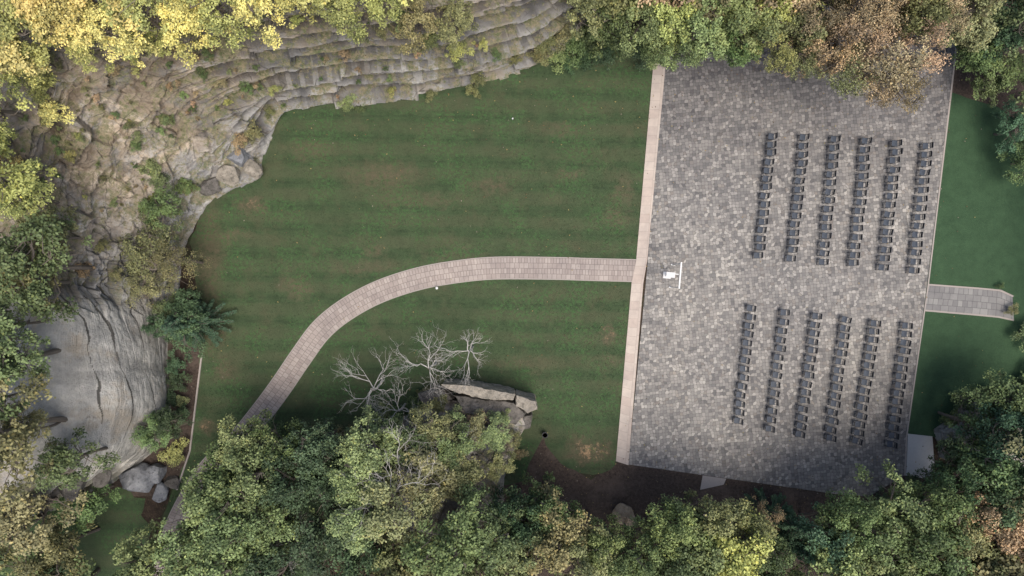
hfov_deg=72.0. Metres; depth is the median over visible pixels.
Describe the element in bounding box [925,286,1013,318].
side path
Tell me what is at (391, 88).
shrub
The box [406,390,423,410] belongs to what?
shrub
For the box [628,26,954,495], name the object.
plaza
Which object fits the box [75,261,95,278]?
shrub
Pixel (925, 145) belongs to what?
folding chair
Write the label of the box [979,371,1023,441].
deciduous tree
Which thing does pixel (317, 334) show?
curved path
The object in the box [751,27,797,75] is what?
thin leaved tree
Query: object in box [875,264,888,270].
folding chair
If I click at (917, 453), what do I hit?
concrete pad
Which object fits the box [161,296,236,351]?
conifer tree
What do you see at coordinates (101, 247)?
shrub
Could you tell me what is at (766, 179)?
folding chair
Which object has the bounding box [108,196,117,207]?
shrub
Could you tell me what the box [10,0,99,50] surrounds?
yellow autumn tree
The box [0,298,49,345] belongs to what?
deciduous tree
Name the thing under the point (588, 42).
shrub
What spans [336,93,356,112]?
shrub
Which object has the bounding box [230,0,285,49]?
yellow autumn tree
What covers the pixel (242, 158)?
boulder
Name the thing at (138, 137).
shrub
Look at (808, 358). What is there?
folding chair
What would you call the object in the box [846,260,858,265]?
folding chair
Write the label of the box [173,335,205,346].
shrub
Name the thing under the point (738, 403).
folding chair
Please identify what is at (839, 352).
folding chair
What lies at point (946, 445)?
deciduous tree
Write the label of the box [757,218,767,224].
folding chair
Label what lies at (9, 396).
deciduous tree
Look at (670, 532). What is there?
deciduous tree
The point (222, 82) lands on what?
shrub
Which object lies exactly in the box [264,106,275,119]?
shrub
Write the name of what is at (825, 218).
folding chair
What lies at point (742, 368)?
folding chair
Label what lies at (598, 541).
deciduous tree
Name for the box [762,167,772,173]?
folding chair
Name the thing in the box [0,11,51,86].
yellow autumn tree
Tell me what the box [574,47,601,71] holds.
shrub
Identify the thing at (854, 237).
folding chair
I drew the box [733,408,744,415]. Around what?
folding chair
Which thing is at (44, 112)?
shrub
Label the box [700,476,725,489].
concrete pad
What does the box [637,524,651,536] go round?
shrub
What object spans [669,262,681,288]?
ceremony arch
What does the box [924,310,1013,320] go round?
path edging
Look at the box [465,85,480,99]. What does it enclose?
shrub
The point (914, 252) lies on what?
folding chair
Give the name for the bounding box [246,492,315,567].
deciduous tree
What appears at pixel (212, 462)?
deciduous tree
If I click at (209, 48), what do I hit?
shrub
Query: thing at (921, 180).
folding chair
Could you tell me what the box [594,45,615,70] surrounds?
shrub
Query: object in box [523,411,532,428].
rock slab
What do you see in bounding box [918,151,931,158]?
folding chair
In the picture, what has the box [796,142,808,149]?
folding chair
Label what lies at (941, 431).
rock outcrop
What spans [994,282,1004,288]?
shrub
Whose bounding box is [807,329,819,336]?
folding chair
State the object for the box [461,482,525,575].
deciduous tree
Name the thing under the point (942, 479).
deciduous tree
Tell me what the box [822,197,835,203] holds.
folding chair
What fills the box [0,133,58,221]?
deciduous tree
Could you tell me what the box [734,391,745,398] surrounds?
folding chair
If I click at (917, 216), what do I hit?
folding chair
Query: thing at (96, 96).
shrub
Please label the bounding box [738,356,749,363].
folding chair
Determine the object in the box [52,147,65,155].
shrub
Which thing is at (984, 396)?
deciduous tree
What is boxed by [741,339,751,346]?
folding chair
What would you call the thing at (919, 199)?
folding chair
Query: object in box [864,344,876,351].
folding chair
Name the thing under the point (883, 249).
folding chair
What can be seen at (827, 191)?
folding chair
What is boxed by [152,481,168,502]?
boulder
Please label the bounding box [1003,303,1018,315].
shrub
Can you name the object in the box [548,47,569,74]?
shrub
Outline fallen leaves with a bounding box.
[130,2,982,567]
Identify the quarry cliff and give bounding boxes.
[0,0,590,515]
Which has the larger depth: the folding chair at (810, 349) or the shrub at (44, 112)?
the folding chair at (810, 349)
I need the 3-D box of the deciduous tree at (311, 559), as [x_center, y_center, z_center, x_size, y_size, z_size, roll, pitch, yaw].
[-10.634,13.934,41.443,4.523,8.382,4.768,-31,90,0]
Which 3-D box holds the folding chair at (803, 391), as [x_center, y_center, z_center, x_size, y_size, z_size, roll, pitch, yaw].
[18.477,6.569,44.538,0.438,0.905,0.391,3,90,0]
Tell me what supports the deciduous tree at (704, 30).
on the ground at (153, 510)
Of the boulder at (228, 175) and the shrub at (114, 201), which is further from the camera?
the boulder at (228, 175)
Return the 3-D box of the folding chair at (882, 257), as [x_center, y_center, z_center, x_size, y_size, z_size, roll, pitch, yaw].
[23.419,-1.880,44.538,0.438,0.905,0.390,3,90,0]
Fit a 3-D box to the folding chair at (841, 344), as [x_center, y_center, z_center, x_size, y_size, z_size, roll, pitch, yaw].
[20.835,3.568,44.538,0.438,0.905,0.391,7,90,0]
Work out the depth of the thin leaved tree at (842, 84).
37.96 m
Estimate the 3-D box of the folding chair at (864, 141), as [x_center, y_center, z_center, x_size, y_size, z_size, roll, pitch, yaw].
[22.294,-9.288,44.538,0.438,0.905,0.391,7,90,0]
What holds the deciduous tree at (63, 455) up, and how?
on the quarry cliff
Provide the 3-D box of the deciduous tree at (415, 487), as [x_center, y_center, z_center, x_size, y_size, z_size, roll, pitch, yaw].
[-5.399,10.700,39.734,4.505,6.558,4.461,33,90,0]
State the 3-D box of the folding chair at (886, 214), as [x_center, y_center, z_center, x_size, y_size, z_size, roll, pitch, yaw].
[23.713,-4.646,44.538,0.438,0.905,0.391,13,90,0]
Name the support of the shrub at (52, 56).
on the quarry cliff
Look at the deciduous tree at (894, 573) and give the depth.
37.78 m
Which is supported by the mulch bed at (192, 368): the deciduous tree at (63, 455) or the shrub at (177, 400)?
the shrub at (177, 400)
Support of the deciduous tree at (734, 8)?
on the ground at (153, 510)
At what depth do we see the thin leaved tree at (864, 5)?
36.73 m
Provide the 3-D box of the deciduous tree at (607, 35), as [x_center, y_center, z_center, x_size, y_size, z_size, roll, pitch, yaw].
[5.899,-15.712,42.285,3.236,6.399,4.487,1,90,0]
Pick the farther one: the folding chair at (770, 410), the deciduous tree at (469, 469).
the folding chair at (770, 410)
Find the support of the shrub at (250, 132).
on the quarry cliff
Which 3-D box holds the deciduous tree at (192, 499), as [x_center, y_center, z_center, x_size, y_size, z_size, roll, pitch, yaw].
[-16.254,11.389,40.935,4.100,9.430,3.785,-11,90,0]
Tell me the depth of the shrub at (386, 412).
44.46 m
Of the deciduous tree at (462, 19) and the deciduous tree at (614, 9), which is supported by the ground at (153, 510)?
the deciduous tree at (614, 9)
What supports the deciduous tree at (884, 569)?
on the mulch bed at (637, 490)
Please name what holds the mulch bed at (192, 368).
on the ground at (153, 510)
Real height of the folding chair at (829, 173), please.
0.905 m
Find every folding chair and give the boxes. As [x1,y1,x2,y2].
[732,416,743,424]
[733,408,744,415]
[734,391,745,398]
[734,399,744,407]
[736,382,746,389]
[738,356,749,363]
[738,365,748,371]
[738,373,748,381]
[740,348,751,354]
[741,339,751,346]
[742,322,753,328]
[742,330,753,337]
[745,305,755,311]
[745,314,755,320]
[752,252,762,258]
[754,235,765,241]
[754,243,765,249]
[755,226,766,232]
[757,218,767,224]
[758,192,769,199]
[759,201,769,207]
[760,175,771,181]
[760,183,771,190]
[760,210,768,215]
[762,159,774,165]
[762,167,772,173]
[763,424,774,432]
[764,415,775,423]
[765,141,776,148]
[765,149,776,156]
[766,132,777,140]
[766,406,776,414]
[767,398,778,405]
[768,389,779,396]
[769,380,780,387]
[770,362,782,369]
[770,371,781,378]
[772,353,783,360]
[774,336,785,343]
[774,345,785,351]
[775,327,786,333]
[777,318,789,325]
[778,309,789,315]
[784,255,795,261]
[785,246,797,252]
[786,238,798,244]
[787,230,798,235]
[788,221,799,227]
[789,212,801,218]
[790,203,801,210]
[791,195,803,201]
[792,177,804,184]
[792,186,803,192]
[793,429,805,438]
[794,168,805,175]
[794,421,806,430]
[795,151,807,158]
[795,413,807,421]
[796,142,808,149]
[796,160,807,166]
[796,405,807,412]
[797,133,809,141]
[797,396,809,403]
[798,388,810,395]
[800,380,811,387]
[801,363,813,370]
[802,371,814,378]
[803,355,815,361]
[805,346,817,353]
[806,338,818,344]
[807,321,819,327]
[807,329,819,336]
[810,313,821,318]
[816,249,829,256]
[816,259,828,264]
[817,241,829,247]
[819,224,831,230]
[819,232,831,238]
[820,215,832,220]
[821,206,833,212]
[822,188,835,194]
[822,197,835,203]
[823,433,836,441]
[824,171,836,177]
[824,424,836,433]
[825,162,837,169]
[825,179,835,185]
[825,407,837,415]
[825,416,838,424]
[826,144,838,151]
[826,153,838,160]
[827,391,840,399]
[827,399,840,407]
[828,135,840,142]
[829,383,842,390]
[830,374,842,382]
[831,366,843,373]
[833,357,845,364]
[834,349,846,356]
[836,332,849,339]
[836,341,848,347]
[837,324,850,331]
[838,316,851,323]
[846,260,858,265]
[847,242,860,248]
[847,252,860,257]
[849,234,862,240]
[849,436,862,445]
[850,216,863,222]
[850,225,862,231]
[851,428,864,436]
[852,207,864,213]
[852,420,865,428]
[853,190,866,196]
[853,199,866,205]
[853,402,867,410]
[854,411,867,419]
[855,172,868,179]
[855,181,867,187]
[856,146,870,153]
[856,155,868,162]
[856,164,869,171]
[856,386,870,394]
[856,395,869,402]
[858,137,871,144]
[858,378,871,385]
[860,361,873,368]
[860,369,873,376]
[862,353,875,360]
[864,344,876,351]
[865,336,878,342]
[866,328,878,334]
[868,320,880,326]
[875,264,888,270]
[876,255,889,260]
[877,246,891,252]
[879,228,893,235]
[879,237,892,243]
[880,219,893,225]
[881,211,894,217]
[882,201,895,208]
[884,175,898,182]
[884,184,897,190]
[884,193,897,199]
[884,440,897,448]
[885,423,898,431]
[885,431,898,439]
[886,166,900,172]
[887,156,899,163]
[887,414,900,422]
[888,406,901,413]
[889,148,902,155]
[889,397,902,405]
[890,139,901,146]
[890,389,903,396]
[892,372,906,379]
[892,381,905,388]
[894,355,908,362]
[894,364,907,371]
[897,339,911,346]
[897,347,910,354]
[898,322,912,328]
[898,330,911,336]
[906,258,920,264]
[906,267,919,273]
[908,231,922,237]
[908,249,921,255]
[909,222,924,228]
[911,214,925,220]
[912,241,922,246]
[913,195,927,202]
[913,205,926,211]
[914,186,928,193]
[915,169,930,176]
[915,178,929,184]
[917,160,931,166]
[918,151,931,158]
[919,142,933,149]
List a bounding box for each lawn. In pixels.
[150,34,653,575]
[907,93,1023,436]
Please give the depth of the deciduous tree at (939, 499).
37.17 m
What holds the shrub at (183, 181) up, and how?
on the quarry cliff
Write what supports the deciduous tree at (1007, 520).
on the mulch bed at (637, 490)
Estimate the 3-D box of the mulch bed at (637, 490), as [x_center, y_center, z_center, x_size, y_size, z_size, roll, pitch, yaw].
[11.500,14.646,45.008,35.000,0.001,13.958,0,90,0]
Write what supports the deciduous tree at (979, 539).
on the mulch bed at (637, 490)
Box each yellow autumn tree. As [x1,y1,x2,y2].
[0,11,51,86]
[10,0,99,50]
[11,0,103,36]
[63,0,162,68]
[106,0,139,30]
[155,0,214,69]
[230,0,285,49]
[297,0,329,8]
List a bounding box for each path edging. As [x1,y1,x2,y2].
[153,256,635,575]
[178,278,631,556]
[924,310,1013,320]
[928,284,1012,296]
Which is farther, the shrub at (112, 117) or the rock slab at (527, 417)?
the rock slab at (527, 417)
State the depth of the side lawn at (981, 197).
45.00 m
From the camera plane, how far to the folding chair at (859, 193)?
44.51 m
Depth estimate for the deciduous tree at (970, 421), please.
41.68 m
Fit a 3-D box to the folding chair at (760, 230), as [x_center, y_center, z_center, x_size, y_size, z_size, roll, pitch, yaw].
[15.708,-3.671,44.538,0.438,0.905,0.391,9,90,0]
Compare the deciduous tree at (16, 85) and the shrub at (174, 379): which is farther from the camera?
the shrub at (174, 379)
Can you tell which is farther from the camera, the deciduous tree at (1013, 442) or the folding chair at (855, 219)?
the folding chair at (855, 219)
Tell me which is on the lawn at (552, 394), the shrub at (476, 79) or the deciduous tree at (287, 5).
the shrub at (476, 79)
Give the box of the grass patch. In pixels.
[0,487,150,575]
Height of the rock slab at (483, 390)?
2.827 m
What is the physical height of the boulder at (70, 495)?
1.220 m
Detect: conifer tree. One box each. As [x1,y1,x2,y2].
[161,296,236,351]
[742,487,810,542]
[764,506,816,564]
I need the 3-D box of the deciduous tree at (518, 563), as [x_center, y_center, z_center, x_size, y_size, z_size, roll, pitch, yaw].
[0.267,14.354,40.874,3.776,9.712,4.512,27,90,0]
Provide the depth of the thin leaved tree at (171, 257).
40.96 m
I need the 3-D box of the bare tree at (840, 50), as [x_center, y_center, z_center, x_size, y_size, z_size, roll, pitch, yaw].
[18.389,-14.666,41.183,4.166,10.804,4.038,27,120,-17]
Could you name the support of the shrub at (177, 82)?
on the quarry cliff
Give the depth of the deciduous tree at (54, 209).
36.77 m
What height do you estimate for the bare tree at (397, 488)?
7.633 m
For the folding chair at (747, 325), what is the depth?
44.51 m
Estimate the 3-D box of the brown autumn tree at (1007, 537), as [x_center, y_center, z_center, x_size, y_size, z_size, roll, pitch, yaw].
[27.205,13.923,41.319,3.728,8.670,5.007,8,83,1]
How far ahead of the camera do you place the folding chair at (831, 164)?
44.51 m
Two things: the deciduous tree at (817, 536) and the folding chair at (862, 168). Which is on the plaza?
the folding chair at (862, 168)
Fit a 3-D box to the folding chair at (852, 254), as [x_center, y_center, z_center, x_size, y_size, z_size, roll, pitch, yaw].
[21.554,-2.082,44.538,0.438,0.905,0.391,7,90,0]
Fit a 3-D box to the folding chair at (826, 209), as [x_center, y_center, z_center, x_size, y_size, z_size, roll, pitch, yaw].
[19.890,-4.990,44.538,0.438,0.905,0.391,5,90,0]
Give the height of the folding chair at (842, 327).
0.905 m
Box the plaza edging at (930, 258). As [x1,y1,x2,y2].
[904,47,956,475]
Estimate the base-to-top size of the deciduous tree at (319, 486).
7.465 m
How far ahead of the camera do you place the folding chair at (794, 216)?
44.51 m
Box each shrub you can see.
[0,128,19,156]
[0,151,23,173]
[1,65,20,83]
[19,114,28,121]
[25,78,56,104]
[37,98,75,127]
[40,65,51,79]
[46,51,60,63]
[50,135,60,145]
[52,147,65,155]
[55,63,63,71]
[63,150,75,162]
[64,140,72,146]
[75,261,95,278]
[80,86,90,92]
[91,93,100,106]
[93,239,111,252]
[97,103,104,111]
[107,67,119,76]
[108,114,116,120]
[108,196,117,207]
[108,267,123,283]
[110,111,119,119]
[122,53,140,65]
[125,121,136,128]
[129,140,141,151]
[130,130,146,142]
[131,67,139,78]
[137,158,166,184]
[147,172,172,190]
[154,127,166,135]
[157,436,188,466]
[158,113,171,125]
[158,114,171,124]
[159,419,176,442]
[164,350,186,375]
[165,61,172,69]
[165,373,192,392]
[165,387,179,407]
[166,82,172,90]
[166,113,175,127]
[172,177,199,195]
[172,395,189,407]
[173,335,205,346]
[174,402,187,424]
[175,80,180,88]
[178,181,197,195]
[180,91,189,99]
[181,24,202,39]
[196,66,205,76]
[199,71,207,82]
[201,47,214,62]
[207,47,218,53]
[214,77,227,87]
[223,99,233,105]
[231,132,247,155]
[239,81,248,88]
[240,83,252,95]
[240,118,264,147]
[250,8,264,23]
[252,65,258,71]
[253,81,258,89]
[255,82,263,91]
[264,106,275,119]
[264,417,283,437]
[267,85,282,96]
[289,13,305,26]
[334,424,351,438]
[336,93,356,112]
[339,50,350,62]
[352,103,366,112]
[353,34,369,43]
[374,28,385,40]
[377,400,393,422]
[386,75,392,82]
[387,86,396,97]
[389,404,409,419]
[393,5,409,32]
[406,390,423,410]
[416,386,429,393]
[418,31,440,49]
[425,89,437,101]
[431,394,447,414]
[444,41,474,62]
[447,403,467,424]
[453,59,467,68]
[465,70,486,90]
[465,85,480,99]
[467,409,488,424]
[478,37,487,51]
[491,47,501,61]
[495,408,510,426]
[507,430,521,446]
[509,54,522,65]
[514,449,528,460]
[525,47,553,65]
[535,32,555,65]
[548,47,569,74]
[554,22,571,52]
[557,53,581,74]
[563,30,592,69]
[574,21,611,52]
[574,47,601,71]
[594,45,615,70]
[630,41,651,71]
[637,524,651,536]
[874,485,889,503]
[905,472,923,496]
[939,409,958,427]
[952,399,974,410]
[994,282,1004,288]
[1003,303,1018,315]
[1010,322,1023,352]
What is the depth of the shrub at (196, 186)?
43.41 m
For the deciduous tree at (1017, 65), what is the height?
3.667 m
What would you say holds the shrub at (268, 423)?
on the lawn at (552, 394)
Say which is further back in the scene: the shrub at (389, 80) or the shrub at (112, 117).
the shrub at (389, 80)
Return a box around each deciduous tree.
[0,0,86,70]
[0,70,34,142]
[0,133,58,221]
[0,157,59,219]
[0,210,94,323]
[0,248,70,313]
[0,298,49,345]
[0,308,60,423]
[0,328,50,379]
[0,373,67,515]
[0,391,29,426]
[0,398,60,460]
[0,480,88,557]
[0,510,64,575]
[0,516,100,575]
[4,25,57,89]
[11,555,125,575]
[14,201,83,260]
[31,426,120,492]
[50,484,121,536]
[64,27,113,73]
[97,0,171,59]
[109,518,201,575]
[112,546,224,575]
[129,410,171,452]
[137,186,183,240]
[138,22,175,57]
[139,313,164,339]
[150,292,189,318]
[150,499,209,575]
[151,404,199,438]
[154,298,208,362]
[163,288,208,329]
[176,461,237,529]
[179,0,257,52]
[183,496,264,575]
[193,467,294,554]
[201,439,263,501]
[202,0,257,16]
[209,544,295,575]
[211,408,295,471]
[222,432,296,518]
[239,521,323,575]
[245,410,312,475]
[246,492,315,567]
[254,438,326,516]
[272,0,332,28]
[278,417,364,475]
[283,483,348,575]
[303,443,361,522]
[311,0,365,45]
[322,472,388,555]
[323,507,394,575]
[326,430,386,507]
[335,405,402,489]
[337,466,433,543]
[337,549,411,575]
[339,0,402,36]
[361,412,410,463]
[365,0,412,5]
[369,443,461,513]
[370,529,435,575]
[378,410,451,473]
[389,0,446,57]
[398,481,502,575]
[408,399,461,456]
[424,537,482,575]
[430,412,478,471]
[431,448,487,509]
[434,0,478,51]
[450,408,488,446]
[459,563,508,575]
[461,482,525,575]
[476,409,512,455]
[481,442,517,483]
[482,502,555,575]
[484,484,544,551]
[512,470,585,533]
[514,481,595,575]
[549,562,591,575]
[556,522,617,575]
[559,0,630,48]
[578,512,626,569]
[582,0,643,21]
[584,0,638,61]
[591,526,651,575]
[610,0,668,58]
[611,513,669,575]
[638,16,680,71]
[638,498,715,563]
[639,0,698,53]
[640,525,718,575]
[657,493,729,575]
[662,488,753,551]
[665,0,729,68]
[669,31,706,67]
[692,0,757,22]
[695,0,778,53]
[697,503,775,575]
[715,502,777,561]
[717,17,763,67]
[718,0,803,57]
[732,515,795,575]
[743,0,799,48]
[753,560,839,575]
[761,2,827,70]
[783,507,870,575]
[786,501,854,575]
[798,487,884,551]
[807,0,853,24]
[812,495,916,575]
[831,534,924,575]
[842,458,936,551]
[859,0,956,40]
[872,499,975,575]
[874,565,937,575]
[883,480,979,538]
[902,0,1003,19]
[907,455,985,515]
[908,533,977,575]
[911,435,966,499]
[919,492,991,567]
[923,0,990,48]
[933,449,1023,520]
[936,435,1006,502]
[937,390,1001,442]
[938,538,1017,575]
[940,548,1023,575]
[943,0,1006,52]
[946,402,1023,467]
[948,368,1023,434]
[951,11,1004,75]
[953,0,1023,68]
[962,473,1023,534]
[965,17,1008,107]
[972,0,1023,62]
[972,47,1023,99]
[975,539,1023,573]
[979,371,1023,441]
[990,99,1023,154]
[995,139,1023,186]
[998,414,1023,523]
[1003,42,1023,113]
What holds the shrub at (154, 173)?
on the quarry cliff
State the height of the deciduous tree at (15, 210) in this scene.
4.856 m
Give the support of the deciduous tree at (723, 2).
on the ground at (153, 510)
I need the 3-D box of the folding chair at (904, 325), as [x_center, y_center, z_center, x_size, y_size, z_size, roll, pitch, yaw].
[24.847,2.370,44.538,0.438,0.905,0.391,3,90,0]
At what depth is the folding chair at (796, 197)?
44.51 m
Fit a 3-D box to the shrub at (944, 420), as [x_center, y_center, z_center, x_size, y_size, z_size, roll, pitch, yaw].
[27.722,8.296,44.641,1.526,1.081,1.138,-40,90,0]
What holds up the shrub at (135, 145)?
on the quarry cliff
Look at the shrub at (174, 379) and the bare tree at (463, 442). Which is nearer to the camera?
the bare tree at (463, 442)
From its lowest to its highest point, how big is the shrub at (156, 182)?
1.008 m
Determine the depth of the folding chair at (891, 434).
44.51 m
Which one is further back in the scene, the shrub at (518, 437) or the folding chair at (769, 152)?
the folding chair at (769, 152)
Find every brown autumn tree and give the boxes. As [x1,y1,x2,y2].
[637,0,695,25]
[734,0,817,19]
[826,0,912,22]
[861,0,964,15]
[925,491,1006,547]
[957,487,1023,567]
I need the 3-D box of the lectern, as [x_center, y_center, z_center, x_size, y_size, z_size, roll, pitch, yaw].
[9.994,-0.807,44.422,0.775,1.088,0.420,5,90,0]
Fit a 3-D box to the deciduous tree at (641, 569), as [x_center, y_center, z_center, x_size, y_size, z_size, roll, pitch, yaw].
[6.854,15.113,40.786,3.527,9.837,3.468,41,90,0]
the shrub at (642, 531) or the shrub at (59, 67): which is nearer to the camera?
the shrub at (59, 67)
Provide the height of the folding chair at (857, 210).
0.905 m
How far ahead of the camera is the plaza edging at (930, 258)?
44.96 m
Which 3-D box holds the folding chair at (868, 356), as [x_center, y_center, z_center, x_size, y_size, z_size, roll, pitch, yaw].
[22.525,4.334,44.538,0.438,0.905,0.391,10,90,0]
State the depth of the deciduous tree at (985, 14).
38.26 m
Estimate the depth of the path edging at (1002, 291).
44.96 m
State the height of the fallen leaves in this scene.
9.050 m
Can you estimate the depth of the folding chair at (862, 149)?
44.51 m
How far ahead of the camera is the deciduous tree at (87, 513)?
41.42 m
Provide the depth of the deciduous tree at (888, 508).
37.48 m
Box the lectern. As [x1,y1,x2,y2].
[663,272,678,278]
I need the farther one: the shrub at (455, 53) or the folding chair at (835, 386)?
the folding chair at (835, 386)
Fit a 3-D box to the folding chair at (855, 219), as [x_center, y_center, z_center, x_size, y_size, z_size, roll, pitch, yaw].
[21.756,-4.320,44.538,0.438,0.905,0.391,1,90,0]
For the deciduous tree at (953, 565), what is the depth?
37.33 m
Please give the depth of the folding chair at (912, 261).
44.51 m
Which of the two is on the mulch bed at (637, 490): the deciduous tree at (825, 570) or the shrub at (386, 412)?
the deciduous tree at (825, 570)
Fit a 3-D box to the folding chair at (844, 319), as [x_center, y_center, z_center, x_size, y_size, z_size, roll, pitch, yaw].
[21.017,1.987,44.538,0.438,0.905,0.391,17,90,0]
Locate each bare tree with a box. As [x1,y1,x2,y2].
[247,512,319,571]
[333,346,405,414]
[337,447,446,540]
[361,412,435,486]
[363,375,419,422]
[390,321,462,407]
[414,330,491,387]
[431,425,480,470]
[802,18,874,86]
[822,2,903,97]
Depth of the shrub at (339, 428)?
44.41 m
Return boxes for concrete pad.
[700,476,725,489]
[906,434,933,478]
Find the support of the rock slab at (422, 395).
on the lawn at (552, 394)
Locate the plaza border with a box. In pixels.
[616,52,664,464]
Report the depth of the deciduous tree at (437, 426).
39.51 m
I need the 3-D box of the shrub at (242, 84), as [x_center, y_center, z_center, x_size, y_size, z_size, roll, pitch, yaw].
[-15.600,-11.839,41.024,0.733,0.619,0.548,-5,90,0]
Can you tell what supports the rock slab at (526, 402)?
on the lawn at (552, 394)
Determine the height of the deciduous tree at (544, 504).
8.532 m
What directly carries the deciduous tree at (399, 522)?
on the rock outcrop at (520, 425)
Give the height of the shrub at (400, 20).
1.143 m
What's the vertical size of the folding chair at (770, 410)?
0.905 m
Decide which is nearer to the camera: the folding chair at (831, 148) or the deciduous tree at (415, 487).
the deciduous tree at (415, 487)
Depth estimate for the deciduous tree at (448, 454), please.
39.10 m
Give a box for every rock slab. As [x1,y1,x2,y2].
[418,386,454,403]
[441,379,514,399]
[455,393,525,424]
[515,389,537,412]
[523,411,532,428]
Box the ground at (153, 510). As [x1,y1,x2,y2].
[1,0,1023,575]
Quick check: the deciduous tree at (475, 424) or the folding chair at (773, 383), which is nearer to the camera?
the deciduous tree at (475, 424)
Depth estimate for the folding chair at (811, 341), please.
44.51 m
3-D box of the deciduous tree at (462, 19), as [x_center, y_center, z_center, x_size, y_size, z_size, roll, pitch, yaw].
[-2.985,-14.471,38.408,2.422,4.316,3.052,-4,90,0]
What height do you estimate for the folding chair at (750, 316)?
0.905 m
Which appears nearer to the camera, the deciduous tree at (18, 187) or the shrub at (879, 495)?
the deciduous tree at (18, 187)
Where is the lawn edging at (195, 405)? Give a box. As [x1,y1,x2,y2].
[176,358,201,489]
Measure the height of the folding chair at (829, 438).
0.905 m
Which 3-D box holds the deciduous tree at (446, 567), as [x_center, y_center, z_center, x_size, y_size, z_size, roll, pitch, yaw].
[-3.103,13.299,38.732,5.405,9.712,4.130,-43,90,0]
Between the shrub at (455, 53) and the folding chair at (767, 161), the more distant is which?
the folding chair at (767, 161)
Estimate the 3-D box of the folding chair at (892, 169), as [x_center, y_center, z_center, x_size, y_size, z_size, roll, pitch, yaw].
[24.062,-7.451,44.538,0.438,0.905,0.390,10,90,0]
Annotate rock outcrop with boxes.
[373,397,526,535]
[933,385,1023,465]
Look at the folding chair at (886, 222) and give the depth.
44.51 m
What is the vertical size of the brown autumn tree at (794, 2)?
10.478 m
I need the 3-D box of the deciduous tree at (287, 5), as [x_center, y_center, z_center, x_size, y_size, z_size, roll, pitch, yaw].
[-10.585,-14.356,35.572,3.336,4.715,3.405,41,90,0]
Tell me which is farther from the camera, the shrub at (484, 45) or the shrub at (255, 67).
the shrub at (484, 45)
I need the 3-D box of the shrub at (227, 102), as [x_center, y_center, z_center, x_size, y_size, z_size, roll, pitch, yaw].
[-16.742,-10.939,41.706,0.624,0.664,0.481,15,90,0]
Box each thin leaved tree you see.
[119,211,190,282]
[119,266,177,311]
[131,242,171,277]
[152,229,212,289]
[749,496,785,531]
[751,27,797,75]
[763,40,822,80]
[774,0,850,46]
[782,8,859,81]
[800,4,880,99]
[810,0,897,67]
[816,10,932,95]
[820,0,908,42]
[824,9,897,110]
[858,1,952,75]
[864,40,933,113]
[885,0,972,45]
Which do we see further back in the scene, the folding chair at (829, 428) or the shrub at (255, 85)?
the folding chair at (829, 428)
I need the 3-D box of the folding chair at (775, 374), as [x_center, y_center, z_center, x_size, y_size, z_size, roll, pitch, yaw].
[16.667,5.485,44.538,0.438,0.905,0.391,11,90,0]
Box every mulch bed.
[100,336,202,495]
[460,438,965,575]
[944,0,1023,117]
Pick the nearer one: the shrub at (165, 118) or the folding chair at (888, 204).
the shrub at (165, 118)
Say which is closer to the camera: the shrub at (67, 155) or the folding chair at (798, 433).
the shrub at (67, 155)
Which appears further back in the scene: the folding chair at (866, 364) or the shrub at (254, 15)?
the folding chair at (866, 364)
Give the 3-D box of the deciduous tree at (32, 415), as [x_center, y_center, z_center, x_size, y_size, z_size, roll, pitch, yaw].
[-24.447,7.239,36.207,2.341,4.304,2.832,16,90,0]
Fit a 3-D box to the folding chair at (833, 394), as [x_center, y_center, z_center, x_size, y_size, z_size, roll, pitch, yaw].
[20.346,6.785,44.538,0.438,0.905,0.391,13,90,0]
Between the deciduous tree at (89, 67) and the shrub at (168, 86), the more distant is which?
the shrub at (168, 86)
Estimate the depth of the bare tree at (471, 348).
41.06 m
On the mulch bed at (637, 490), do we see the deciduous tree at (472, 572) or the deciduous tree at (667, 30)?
the deciduous tree at (472, 572)
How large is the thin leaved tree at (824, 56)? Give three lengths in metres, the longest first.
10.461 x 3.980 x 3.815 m
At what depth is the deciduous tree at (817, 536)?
37.99 m
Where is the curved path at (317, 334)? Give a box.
[155,258,635,575]
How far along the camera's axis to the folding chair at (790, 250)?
44.51 m
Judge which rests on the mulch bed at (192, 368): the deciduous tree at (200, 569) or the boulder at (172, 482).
the boulder at (172, 482)
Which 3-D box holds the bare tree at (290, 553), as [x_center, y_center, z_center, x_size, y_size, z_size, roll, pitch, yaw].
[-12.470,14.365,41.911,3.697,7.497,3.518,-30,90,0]
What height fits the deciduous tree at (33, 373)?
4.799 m
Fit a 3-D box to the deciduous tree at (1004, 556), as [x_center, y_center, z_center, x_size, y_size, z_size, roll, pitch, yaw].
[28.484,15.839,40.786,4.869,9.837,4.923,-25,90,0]
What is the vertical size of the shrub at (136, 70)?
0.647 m
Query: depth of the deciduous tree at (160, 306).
42.22 m
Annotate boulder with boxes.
[58,474,87,501]
[92,469,111,487]
[119,462,153,492]
[146,463,166,483]
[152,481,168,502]
[164,475,178,489]
[199,177,219,195]
[216,165,239,186]
[227,148,250,166]
[243,159,262,179]
[437,500,464,531]
[612,503,637,525]
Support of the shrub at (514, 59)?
on the quarry cliff
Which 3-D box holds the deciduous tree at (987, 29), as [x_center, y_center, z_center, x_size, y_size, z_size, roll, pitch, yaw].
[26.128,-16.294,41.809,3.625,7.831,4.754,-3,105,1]
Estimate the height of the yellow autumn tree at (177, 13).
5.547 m
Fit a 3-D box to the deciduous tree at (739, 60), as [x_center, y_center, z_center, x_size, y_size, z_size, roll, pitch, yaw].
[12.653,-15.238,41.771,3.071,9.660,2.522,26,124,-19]
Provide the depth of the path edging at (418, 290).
44.96 m

